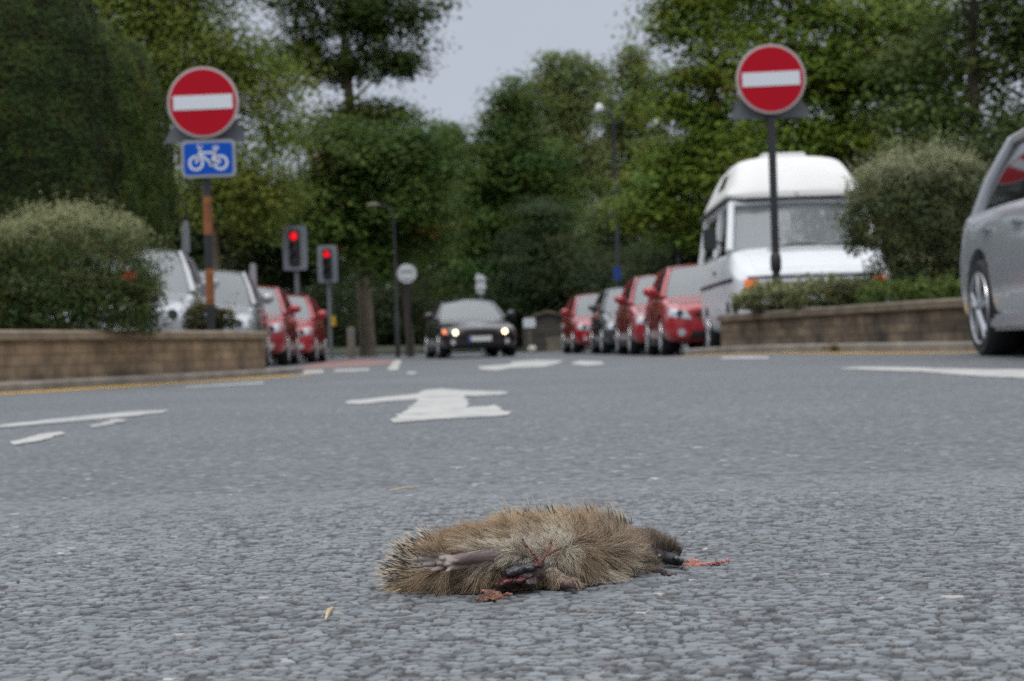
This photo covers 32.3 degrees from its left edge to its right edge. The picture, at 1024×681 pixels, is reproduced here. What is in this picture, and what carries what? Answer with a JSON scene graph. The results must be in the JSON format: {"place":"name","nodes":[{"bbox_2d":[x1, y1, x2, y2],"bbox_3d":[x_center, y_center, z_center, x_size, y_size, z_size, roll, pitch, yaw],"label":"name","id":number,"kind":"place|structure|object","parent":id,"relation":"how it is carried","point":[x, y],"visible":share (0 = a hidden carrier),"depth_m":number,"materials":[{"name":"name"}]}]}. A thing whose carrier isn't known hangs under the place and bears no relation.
{"place":"outdoors","nodes":[
{"label":"outdoors","id":0,"kind":"place"},
{"bbox_2d":[302,343,687,354],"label":"grass verge","id":1,"kind":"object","parent":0,"point":[380,349],"depth_m":61.93,"materials":[{"name":"green plant"}]},
{"bbox_2d":[292,278,391,347],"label":"shrub","id":2,"kind":"object","parent":1,"relation":"on","point":[339,331],"visible":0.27,"depth_m":65.66,"materials":[{"name":"green plant"}]},
{"bbox_2d":[232,0,469,355],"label":"oak tree","id":3,"kind":"object","parent":1,"relation":"on","point":[345,19],"visible":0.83,"depth_m":55.60,"materials":[{"name":"green plant"}]},
{"bbox_2d":[243,100,478,355],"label":"lime tree","id":4,"kind":"object","parent":1,"relation":"on","point":[396,157],"visible":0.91,"depth_m":51.31,"materials":[{"name":"green plant"}]},
{"bbox_2d":[326,274,449,353],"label":"shrub","id":5,"kind":"object","parent":1,"relation":"on","point":[384,301],"visible":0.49,"depth_m":67.39,"materials":[{"name":"green plant"}]},
{"bbox_2d":[409,114,496,351],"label":"ash tree","id":6,"kind":"object","parent":1,"relation":"on","point":[458,130],"visible":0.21,"depth_m":77.25,"materials":[{"name":"green plant"}]},
{"bbox_2d":[388,265,519,347],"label":"shrub","id":7,"kind":"object","parent":1,"relation":"on","point":[434,302],"visible":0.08,"depth_m":70.07,"materials":[{"name":"green plant"}]},
{"bbox_2d":[489,291,522,347],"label":"shrub","id":8,"kind":"object","parent":1,"relation":"on","point":[519,342],"visible":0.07,"depth_m":71.35,"materials":[{"name":"green plant"}]},
{"bbox_2d":[431,68,609,350],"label":"maple tree","id":9,"kind":"object","parent":1,"relation":"on","point":[510,170],"visible":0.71,"depth_m":67.35,"materials":[{"name":"green plant"}]},
{"bbox_2d":[497,46,632,256],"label":"birch tree","id":10,"kind":"object","parent":1,"relation":"on","point":[559,82],"visible":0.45,"depth_m":87.05,"materials":[{"name":"green plant"}]},
{"bbox_2d":[176,145,997,355],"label":"woodland","id":11,"kind":"object","parent":1,"relation":"on","point":[420,270],"visible":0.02,"depth_m":102.68,"materials":[{"name":"green plant"}]},
{"bbox_2d":[569,37,681,265],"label":"poplar tree","id":12,"kind":"object","parent":1,"relation":"on","point":[629,62],"visible":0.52,"depth_m":79.39,"materials":[{"name":"green plant"}]},
{"bbox_2d":[0,469,1023,680],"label":"road surface","id":13,"kind":"object","parent":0,"point":[908,576],"visible":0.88,"depth_m":1.45,"materials":[{"name":"grey asphalt"}]},
{"bbox_2d":[325,607,334,620],"bbox_3d":[-0.138,0.205,1.333,0.005,0.006,0.040,-2,0,0],"label":"seed husk","id":14,"kind":"object","parent":13,"relation":"on","point":[328,611],"visible":1,"depth_m":1.33,"materials":[{"name":"beige plant"}]},
{"bbox_2d":[388,486,419,490],"bbox_3d":[-0.154,0.211,2.532,0.003,0.004,0.065,-2,0,39],"label":"straw","id":15,"kind":"object","parent":13,"relation":"on","point":[404,488],"visible":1,"depth_m":2.53,"materials":[{"name":"beige"}]},
{"bbox_2d":[474,589,512,600],"bbox_3d":[-0.015,0.203,1.410,0.032,0.010,0.017,-2,0,0],"label":"tissue scrap","id":16,"kind":"object","parent":13,"relation":"on","point":[490,595],"visible":1,"depth_m":1.41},
{"bbox_2d":[374,495,683,597],"bbox_3d":[0.029,0.170,1.510,0.301,0.072,0.152,-2,0,-22],"label":"hedgehog","id":17,"kind":"object","parent":13,"relation":"on","point":[552,549],"visible":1,"depth_m":1.48,"materials":[{"name":"fur"}]},
{"bbox_2d":[661,571,676,575],"bbox_3d":[0.135,0.201,1.525,0.014,0.005,0.011,-2,0,0],"label":"dark scrap","id":18,"kind":"object","parent":13,"relation":"on","point":[664,573],"visible":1,"depth_m":1.52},
{"bbox_2d":[681,558,729,567],"bbox_3d":[0.169,0.199,1.591,0.048,0.007,0.028,-2,0,-20],"label":"tissue strip","id":19,"kind":"object","parent":13,"relation":"on","point":[693,562],"visible":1,"depth_m":1.58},
{"bbox_2d":[0,344,1023,501],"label":"road","id":20,"kind":"structure","parent":0,"point":[627,417],"depth_m":4.51,"materials":[{"name":"grey asphalt"}]},
{"bbox_2d":[10,431,65,444],"bbox_3d":[-1.259,0.258,4.706,0.081,0.001,0.751,-2,0,-5],"label":"road marking","id":21,"kind":"object","parent":20,"relation":"on","point":[38,437],"visible":1,"depth_m":4.69,"materials":[{"name":"white paint"}]},
{"bbox_2d":[0,0,125,329],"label":"yew tree","id":22,"kind":"object","parent":20,"relation":"on","point":[54,129],"visible":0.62,"depth_m":23.04,"materials":[{"name":"green plant"}]},
{"bbox_2d":[0,410,167,426],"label":"lane line","id":23,"kind":"object","parent":20,"relation":"on","point":[102,416],"visible":1,"depth_m":6.24,"materials":[{"name":"white paint"}]},
{"bbox_2d":[89,418,125,427],"bbox_3d":[-1.292,0.264,5.684,0.095,0.001,0.797,-2,0,-8],"label":"road marking","id":24,"kind":"object","parent":20,"relation":"on","point":[112,421],"visible":1,"depth_m":5.70,"materials":[{"name":"white paint"}]},
{"bbox_2d":[86,17,149,247],"bbox_3d":[-6.481,-2.156,26.517,2.145,5.317,2.136,-2,0,0],"label":"yew tree","id":25,"kind":"object","parent":20,"relation":"on","point":[132,99],"visible":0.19,"depth_m":26.21,"materials":[{"name":"green plant"}]},
{"bbox_2d":[44,248,218,330],"bbox_3d":[-4.682,-0.338,21.982,2.158,1.624,4.224,-2,0,-6],"label":"parked car","id":26,"kind":"object","parent":20,"relation":"on","point":[184,279],"visible":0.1,"depth_m":21.25,"materials":[{"name":"silver metal"}]},
{"bbox_2d":[6,375,286,392],"bbox_3d":[-3.137,0.357,13.939,0.414,0.004,8.310,-2,0,14],"label":"yellow line","id":27,"kind":"object","parent":20,"relation":"on","point":[139,384],"visible":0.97,"depth_m":14.14,"materials":[{"name":"paint"}]},
{"bbox_2d":[121,36,176,249],"bbox_3d":[-6.475,-2.234,29.026,1.929,5.495,1.926,-2,0,0],"label":"yew tree","id":28,"kind":"object","parent":20,"relation":"on","point":[159,205],"visible":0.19,"depth_m":28.71,"materials":[{"name":"green plant"}]},
{"bbox_2d":[0,367,303,392],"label":"kerb","id":29,"kind":"structure","parent":20,"relation":"on","point":[19,386],"depth_m":14.36,"materials":[{"name":"concrete"}]},
{"bbox_2d":[3,374,310,393],"bbox_3d":[-2.953,0.351,13.900,0.417,0.003,8.375,-2,0,14],"label":"yellow line","id":30,"kind":"object","parent":20,"relation":"on","point":[152,384],"visible":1,"depth_m":13.75,"materials":[{"name":"paint"}]},
{"bbox_2d":[182,221,189,254],"bbox_3d":[-5.050,-0.696,27.525,0.130,2.327,0.082,-2,0,0],"label":"marker sign","id":31,"kind":"object","parent":20,"relation":"on","point":[185,239],"visible":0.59,"depth_m":27.49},
{"bbox_2d":[167,214,220,263],"bbox_3d":[-8.097,-1.012,33.012,5.342,3.569,4.822,-2,0,24],"label":"shrub","id":32,"kind":"object","parent":20,"relation":"on","point":[179,236],"depth_m":33.34,"materials":[{"name":"green plant"}]},
{"bbox_2d":[80,0,351,269],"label":"birch tree","id":33,"kind":"object","parent":20,"relation":"on","point":[165,33],"visible":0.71,"depth_m":41.60,"materials":[{"name":"green plant"}]},
{"bbox_2d":[184,382,262,387],"bbox_3d":[-2.025,0.319,12.887,0.366,0.001,1.680,-2,0,18],"label":"edge dash","id":34,"kind":"object","parent":20,"relation":"on","point":[226,384],"visible":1,"depth_m":12.79,"materials":[{"name":"white paint"}]},
{"bbox_2d":[191,242,266,282],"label":"shrub","id":35,"kind":"object","parent":20,"relation":"on","point":[199,266],"visible":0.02,"depth_m":43.74,"materials":[{"name":"green plant"}]},
{"bbox_2d":[198,270,273,367],"bbox_3d":[-4.724,-0.302,27.509,2.124,1.604,4.225,-2,0,-5],"label":"parked car","id":36,"kind":"object","parent":20,"relation":"on","point":[250,312],"visible":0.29,"depth_m":26.88,"materials":[{"name":"silver metal"}]},
{"bbox_2d":[250,263,256,284],"bbox_3d":[-4.963,-0.495,34.025,0.150,1.975,0.082,-2,0,0],"label":"marker sign","id":37,"kind":"object","parent":20,"relation":"on","point":[253,271],"visible":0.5,"depth_m":33.99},
{"bbox_2d":[167,168,356,358],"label":"hazel tree","id":38,"kind":"object","parent":20,"relation":"on","point":[280,277],"visible":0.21,"depth_m":53.34,"materials":[{"name":"green plant"}]},
{"bbox_2d":[256,285,300,365],"bbox_3d":[-5.043,-0.263,33.790,2.124,1.594,4.125,-2,0,-3],"label":"parked car","id":39,"kind":"object","parent":20,"relation":"on","point":[280,309],"visible":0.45,"depth_m":33.02,"materials":[{"name":"red paint"}]},
{"bbox_2d":[257,273,328,337],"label":"shrub","id":40,"kind":"object","parent":20,"relation":"on","point":[301,290],"depth_m":55.88,"materials":[{"name":"green plant"}]},
{"bbox_2d":[282,225,307,361],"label":"traffic signal","id":41,"kind":"object","parent":20,"relation":"on","point":[295,259],"visible":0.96,"depth_m":41.97,"materials":[{"name":"black metal"}]},
{"bbox_2d":[286,294,326,362],"bbox_3d":[-5.106,-0.241,39.312,2.124,1.584,4.124,-2,0,-2],"label":"parked car","id":42,"kind":"object","parent":20,"relation":"on","point":[310,315],"visible":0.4,"depth_m":38.55,"materials":[{"name":"red paint"}]},
{"bbox_2d":[301,370,323,373],"bbox_3d":[-2.350,0.365,20.763,0.305,0.001,4.114,-2,0,-6],"label":"stop dash","id":43,"kind":"object","parent":20,"relation":"on","point":[315,371],"visible":0.82,"depth_m":20.61,"materials":[{"name":"white paint"}]},
{"bbox_2d":[317,245,337,358],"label":"traffic signal","id":44,"kind":"object","parent":20,"relation":"on","point":[327,258],"visible":0.98,"depth_m":48.99,"materials":[{"name":"black metal"}]},
{"bbox_2d":[301,359,394,369],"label":"red surfacing","id":45,"kind":"structure","parent":20,"relation":"on","point":[342,363],"depth_m":33.96,"materials":[{"name":"asphalt"}]},
{"bbox_2d":[347,327,355,358],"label":"bollard","id":46,"kind":"object","parent":20,"relation":"on","point":[351,346],"visible":1,"depth_m":48.90,"materials":[{"name":"grey concrete"}]},
{"bbox_2d":[334,368,369,371],"bbox_3d":[-1.928,0.355,21.355,0.447,0.001,3.368,-2,0,-5],"label":"stop dash","id":47,"kind":"object","parent":20,"relation":"on","point":[359,369],"visible":0.98,"depth_m":21.21,"materials":[{"name":"white paint"}]},
{"bbox_2d":[366,202,400,356],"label":"street lamp","id":48,"kind":"object","parent":20,"relation":"on","point":[396,316],"visible":0.99,"depth_m":49.46,"materials":[{"name":"black paint"},{"name":"metal"},{"name":"glass"}]},
{"bbox_2d":[387,360,401,369],"bbox_3d":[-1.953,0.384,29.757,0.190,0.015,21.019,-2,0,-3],"label":"stop dash","id":49,"kind":"object","parent":20,"relation":"on","point":[395,364],"visible":0.98,"depth_m":26.06,"materials":[{"name":"white paint"}]},
{"bbox_2d":[397,264,416,356],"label":"road sign","id":50,"kind":"object","parent":20,"relation":"on","point":[407,273],"visible":1,"depth_m":47.99,"materials":[{"name":"white metal"}]},
{"bbox_2d":[345,389,510,421],"bbox_3d":[-0.344,0.240,7.104,0.686,0.001,4.249,-2,0,0],"label":"arrow marking","id":51,"kind":"object","parent":20,"relation":"on","point":[431,404],"visible":1,"depth_m":6.33,"materials":[{"name":"white paint"}]},
{"bbox_2d":[424,299,515,358],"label":"saloon car","id":52,"kind":"object","parent":20,"relation":"on","point":[465,324],"visible":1,"depth_m":40.83,"materials":[{"name":"black paint"}]},
{"bbox_2d":[475,273,485,355],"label":"road sign","id":53,"kind":"object","parent":20,"relation":"on","point":[480,287],"visible":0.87,"depth_m":46.98,"materials":[{"name":"white metal"}]},
{"bbox_2d":[479,360,563,369],"bbox_3d":[0.191,0.292,22.561,0.905,0.002,12.268,-2,0,4],"label":"marking","id":54,"kind":"object","parent":20,"relation":"on","point":[532,363],"visible":0.97,"depth_m":20.98,"materials":[{"name":"white paint"}]},
{"bbox_2d":[446,194,598,331],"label":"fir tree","id":55,"kind":"object","parent":20,"relation":"on","point":[508,299],"visible":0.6,"depth_m":59.38,"materials":[{"name":"green plant"}]},
{"bbox_2d":[523,318,534,345],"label":"notice sign","id":56,"kind":"object","parent":20,"relation":"on","point":[528,323],"visible":0.91,"depth_m":52.98,"materials":[{"name":"white metal"}]},
{"bbox_2d":[523,310,590,351],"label":"stone building","id":57,"kind":"structure","parent":20,"relation":"on","point":[546,333],"depth_m":54.00,"materials":[{"name":"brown stone"}]},
{"bbox_2d":[546,337,561,351],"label":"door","id":58,"kind":"structure","parent":57,"relation":"in","point":[553,343],"depth_m":53.91,"materials":[{"name":"brown wood"}]},
{"bbox_2d":[514,225,625,318],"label":"shrub","id":59,"kind":"object","parent":20,"relation":"on","point":[550,288],"visible":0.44,"depth_m":57.69,"materials":[{"name":"green plant"}]},
{"bbox_2d":[571,360,602,364],"bbox_3d":[0.840,0.253,20.750,0.359,0.014,6.954,-2,0,0],"label":"marking","id":60,"kind":"object","parent":20,"relation":"on","point":[579,362],"visible":0.99,"depth_m":19.54,"materials":[{"name":"white paint"}]},
{"bbox_2d":[560,293,616,353],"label":"parked car","id":61,"kind":"object","parent":20,"relation":"on","point":[575,324],"visible":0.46,"depth_m":43.84,"materials":[{"name":"red paint"}]},
{"bbox_2d":[552,242,661,348],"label":"shrub","id":62,"kind":"object","parent":20,"relation":"on","point":[598,272],"visible":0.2,"depth_m":54.79,"materials":[{"name":"green plant"}]},
{"bbox_2d":[595,103,620,287],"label":"street lamp","id":63,"kind":"object","parent":20,"relation":"on","point":[599,107],"visible":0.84,"depth_m":45.95,"materials":[{"name":"grey metal"}]},
{"bbox_2d":[613,267,620,279],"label":"blue sign","id":64,"kind":"object","parent":63,"relation":"attached to","point":[616,273],"visible":1,"depth_m":45.73,"materials":[{"name":"blue metal"}]},
{"bbox_2d":[588,287,680,353],"bbox_3d":[2.721,-0.450,39.617,2.124,1.544,4.225,-2,0,-2],"label":"parked car","id":65,"kind":"object","parent":20,"relation":"on","point":[604,307],"visible":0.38,"depth_m":38.91,"materials":[{"name":"grey paint"}]},
{"bbox_2d":[584,226,694,291],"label":"shrub","id":66,"kind":"object","parent":20,"relation":"on","point":[635,272],"visible":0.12,"depth_m":51.69,"materials":[{"name":"green plant"}]},
{"bbox_2d":[614,274,706,354],"bbox_3d":[3.009,-0.504,34.309,2.159,1.604,4.225,-2,0,-2],"label":"parked car","id":67,"kind":"object","parent":20,"relation":"on","point":[632,300],"visible":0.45,"depth_m":33.59,"materials":[{"name":"red paint"}]},
{"bbox_2d":[635,198,703,274],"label":"shrub","id":68,"kind":"object","parent":20,"relation":"on","point":[694,257],"visible":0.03,"depth_m":45.70,"materials":[{"name":"green plant"}]},
{"bbox_2d":[643,263,706,355],"bbox_3d":[3.158,-0.503,28.994,2.124,1.544,4.025,-2,0,-1],"label":"parked car","id":69,"kind":"object","parent":20,"relation":"on","point":[673,319],"visible":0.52,"depth_m":28.01,"materials":[{"name":"red paint"}]},
{"bbox_2d":[672,236,686,349],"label":"shrub","id":70,"kind":"object","parent":20,"relation":"on","point":[678,256],"visible":0.41,"depth_m":44.86,"materials":[{"name":"green plant"}]},
{"bbox_2d":[576,0,797,259],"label":"maple tree","id":71,"kind":"object","parent":20,"relation":"on","point":[679,165],"visible":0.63,"depth_m":43.50,"materials":[{"name":"green plant"}]},
{"bbox_2d":[721,356,768,358],"bbox_3d":[1.840,0.136,14.125,0.274,0.012,2.106,-2,0,-5],"label":"edge dash","id":72,"kind":"object","parent":20,"relation":"on","point":[748,357],"visible":1,"depth_m":14.01,"materials":[{"name":"white paint"}]},
{"bbox_2d":[698,152,894,347],"bbox_3d":[3.795,-1.194,24.394,2.548,2.810,5.003,-2,0,1],"label":"camper van","id":73,"kind":"object","parent":20,"relation":"on","point":[735,252],"visible":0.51,"depth_m":23.29,"materials":[{"name":"white paint"}]},
{"bbox_2d":[696,146,914,290],"bbox_3d":[7.232,-2.183,40.027,5.615,5.045,5.010,-2,0,38],"label":"shrub","id":74,"kind":"object","parent":20,"relation":"on","point":[818,153],"depth_m":39.80,"materials":[{"name":"green plant"}]},
{"bbox_2d":[680,352,957,356],"bbox_3d":[3.014,0.098,14.659,2.132,0.028,7.227,-2,0,-37],"label":"yellow line","id":75,"kind":"object","parent":20,"relation":"on","point":[773,353],"visible":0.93,"depth_m":15.62,"materials":[{"name":"paint"}]},
{"bbox_2d":[684,341,975,355],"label":"kerb","id":76,"kind":"structure","parent":20,"relation":"on","point":[963,346],"depth_m":14.53,"materials":[{"name":"concrete"}]},
{"bbox_2d":[693,351,976,355],"bbox_3d":[3.119,0.091,14.784,2.081,0.020,6.999,-2,0,-36],"label":"yellow line","id":77,"kind":"object","parent":20,"relation":"on","point":[844,352],"visible":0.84,"depth_m":14.26,"materials":[{"name":"paint"}]},
{"bbox_2d":[821,319,864,351],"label":"weed","id":78,"kind":"object","parent":20,"relation":"on","point":[833,348],"visible":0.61,"depth_m":14.72,"materials":[{"name":"green plant"}]},
{"bbox_2d":[677,0,1009,192],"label":"maple tree","id":79,"kind":"object","parent":20,"relation":"on","point":[828,87],"visible":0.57,"depth_m":36.32,"materials":[{"name":"green plant"}]},
{"bbox_2d":[717,298,971,346],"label":"boundary wall","id":80,"kind":"structure","parent":20,"relation":"on","point":[938,320],"depth_m":14.88,"materials":[{"name":"brick"}]},
{"bbox_2d":[818,0,1023,182],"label":"ash tree","id":81,"kind":"object","parent":20,"relation":"on","point":[976,66],"visible":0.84,"depth_m":32.98,"materials":[{"name":"green plant"}]},
{"bbox_2d":[850,137,1001,280],"bbox_3d":[7.434,-1.687,31.067,4.695,3.985,4.272,-2,0,0],"label":"shrub","id":82,"kind":"object","parent":20,"relation":"on","point":[972,146],"visible":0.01,"depth_m":30.68,"materials":[{"name":"green plant"}]},
{"bbox_2d":[840,367,1023,377],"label":"side line","id":83,"kind":"object","parent":20,"relation":"on","point":[1017,373],"visible":1,"depth_m":8.31,"materials":[{"name":"white paint"}]},
{"bbox_2d":[918,104,1023,279],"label":"shrub","id":84,"kind":"object","parent":20,"relation":"on","point":[999,132],"visible":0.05,"depth_m":30.01,"materials":[{"name":"green plant"}]},
{"bbox_2d":[960,128,1023,355],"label":"hatchback car","id":85,"kind":"object","parent":20,"relation":"on","point":[992,268],"visible":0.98,"depth_m":11.28,"materials":[{"name":"silver metal"}]},
{"bbox_2d":[527,345,535,352],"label":"boulder","id":86,"kind":"object","parent":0,"point":[531,349],"visible":1,"depth_m":51.91,"materials":[{"name":"stone"}]},
{"bbox_2d":[97,0,1023,314],"label":"sky","id":87,"kind":"structure","parent":0,"point":[491,35],"materials":[{"name":"white"}]},
{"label":"pavement","id":88,"kind":"structure","parent":0,"visible":0},
{"bbox_2d":[730,44,809,286],"bbox_3d":[2.525,-1.356,17.047,0.780,2.986,0.146,-2,0,0],"label":"no entry sign","id":89,"kind":"object","parent":88,"relation":"on","point":[770,81],"visible":1,"depth_m":16.98,"materials":[{"name":"red metal"}]},
{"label":"planting bed","id":90,"kind":"structure","parent":0,"visible":0},
{"bbox_2d":[729,277,805,323],"bbox_3d":[2.468,-0.382,16.898,0.725,0.449,0.601,-2,0,31],"label":"plant","id":91,"kind":"object","parent":90,"relation":"on","point":[751,297],"visible":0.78,"depth_m":16.80,"materials":[{"name":"green plant"}]},
{"bbox_2d":[782,271,885,310],"bbox_3d":[2.932,-0.407,16.004,0.976,0.462,0.619,-2,0,0],"label":"plant","id":92,"kind":"object","parent":90,"relation":"on","point":[839,291],"visible":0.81,"depth_m":15.85,"materials":[{"name":"green plant"}]},
{"bbox_2d":[854,268,961,304],"bbox_3d":[3.595,-0.407,14.906,1.427,0.413,0.674,-2,0,0],"label":"plant","id":93,"kind":"object","parent":90,"relation":"on","point":[943,288],"visible":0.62,"depth_m":14.79,"materials":[{"name":"green plant"}]},
{"bbox_2d":[828,121,991,302],"bbox_3d":[3.766,-1.051,15.408,2.017,1.694,1.289,-2,0,0],"label":"round bush","id":94,"kind":"object","parent":90,"relation":"on","point":[937,245],"visible":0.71,"depth_m":15.16,"materials":[{"name":"green plant"}]},
{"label":"planting bed","id":95,"kind":"structure","parent":0,"visible":0},
{"bbox_2d":[0,181,177,338],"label":"round bush","id":96,"kind":"object","parent":95,"relation":"on","point":[86,290],"visible":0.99,"depth_m":14.32,"materials":[{"name":"green plant"}]},
{"bbox_2d":[173,287,238,330],"bbox_3d":[-2.911,-0.227,16.884,0.523,0.591,0.507,-2,0,34],"label":"bush","id":97,"kind":"object","parent":95,"relation":"on","point":[198,322],"visible":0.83,"depth_m":16.84,"materials":[{"name":"green plant"}]},
{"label":"pavement","id":98,"kind":"structure","parent":0,"visible":0},
{"bbox_2d":[0,330,267,381],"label":"boundary wall","id":99,"kind":"structure","parent":98,"relation":"on","point":[31,355],"depth_m":14.49,"materials":[{"name":"brick"}]},
{"bbox_2d":[165,67,247,330],"bbox_3d":[-2.863,-1.103,16.647,0.780,2.934,0.146,-2,0,0],"label":"no entry sign","id":100,"kind":"object","parent":98,"relation":"on","point":[206,132],"visible":0.99,"depth_m":16.58,"materials":[{"name":"red metal"}]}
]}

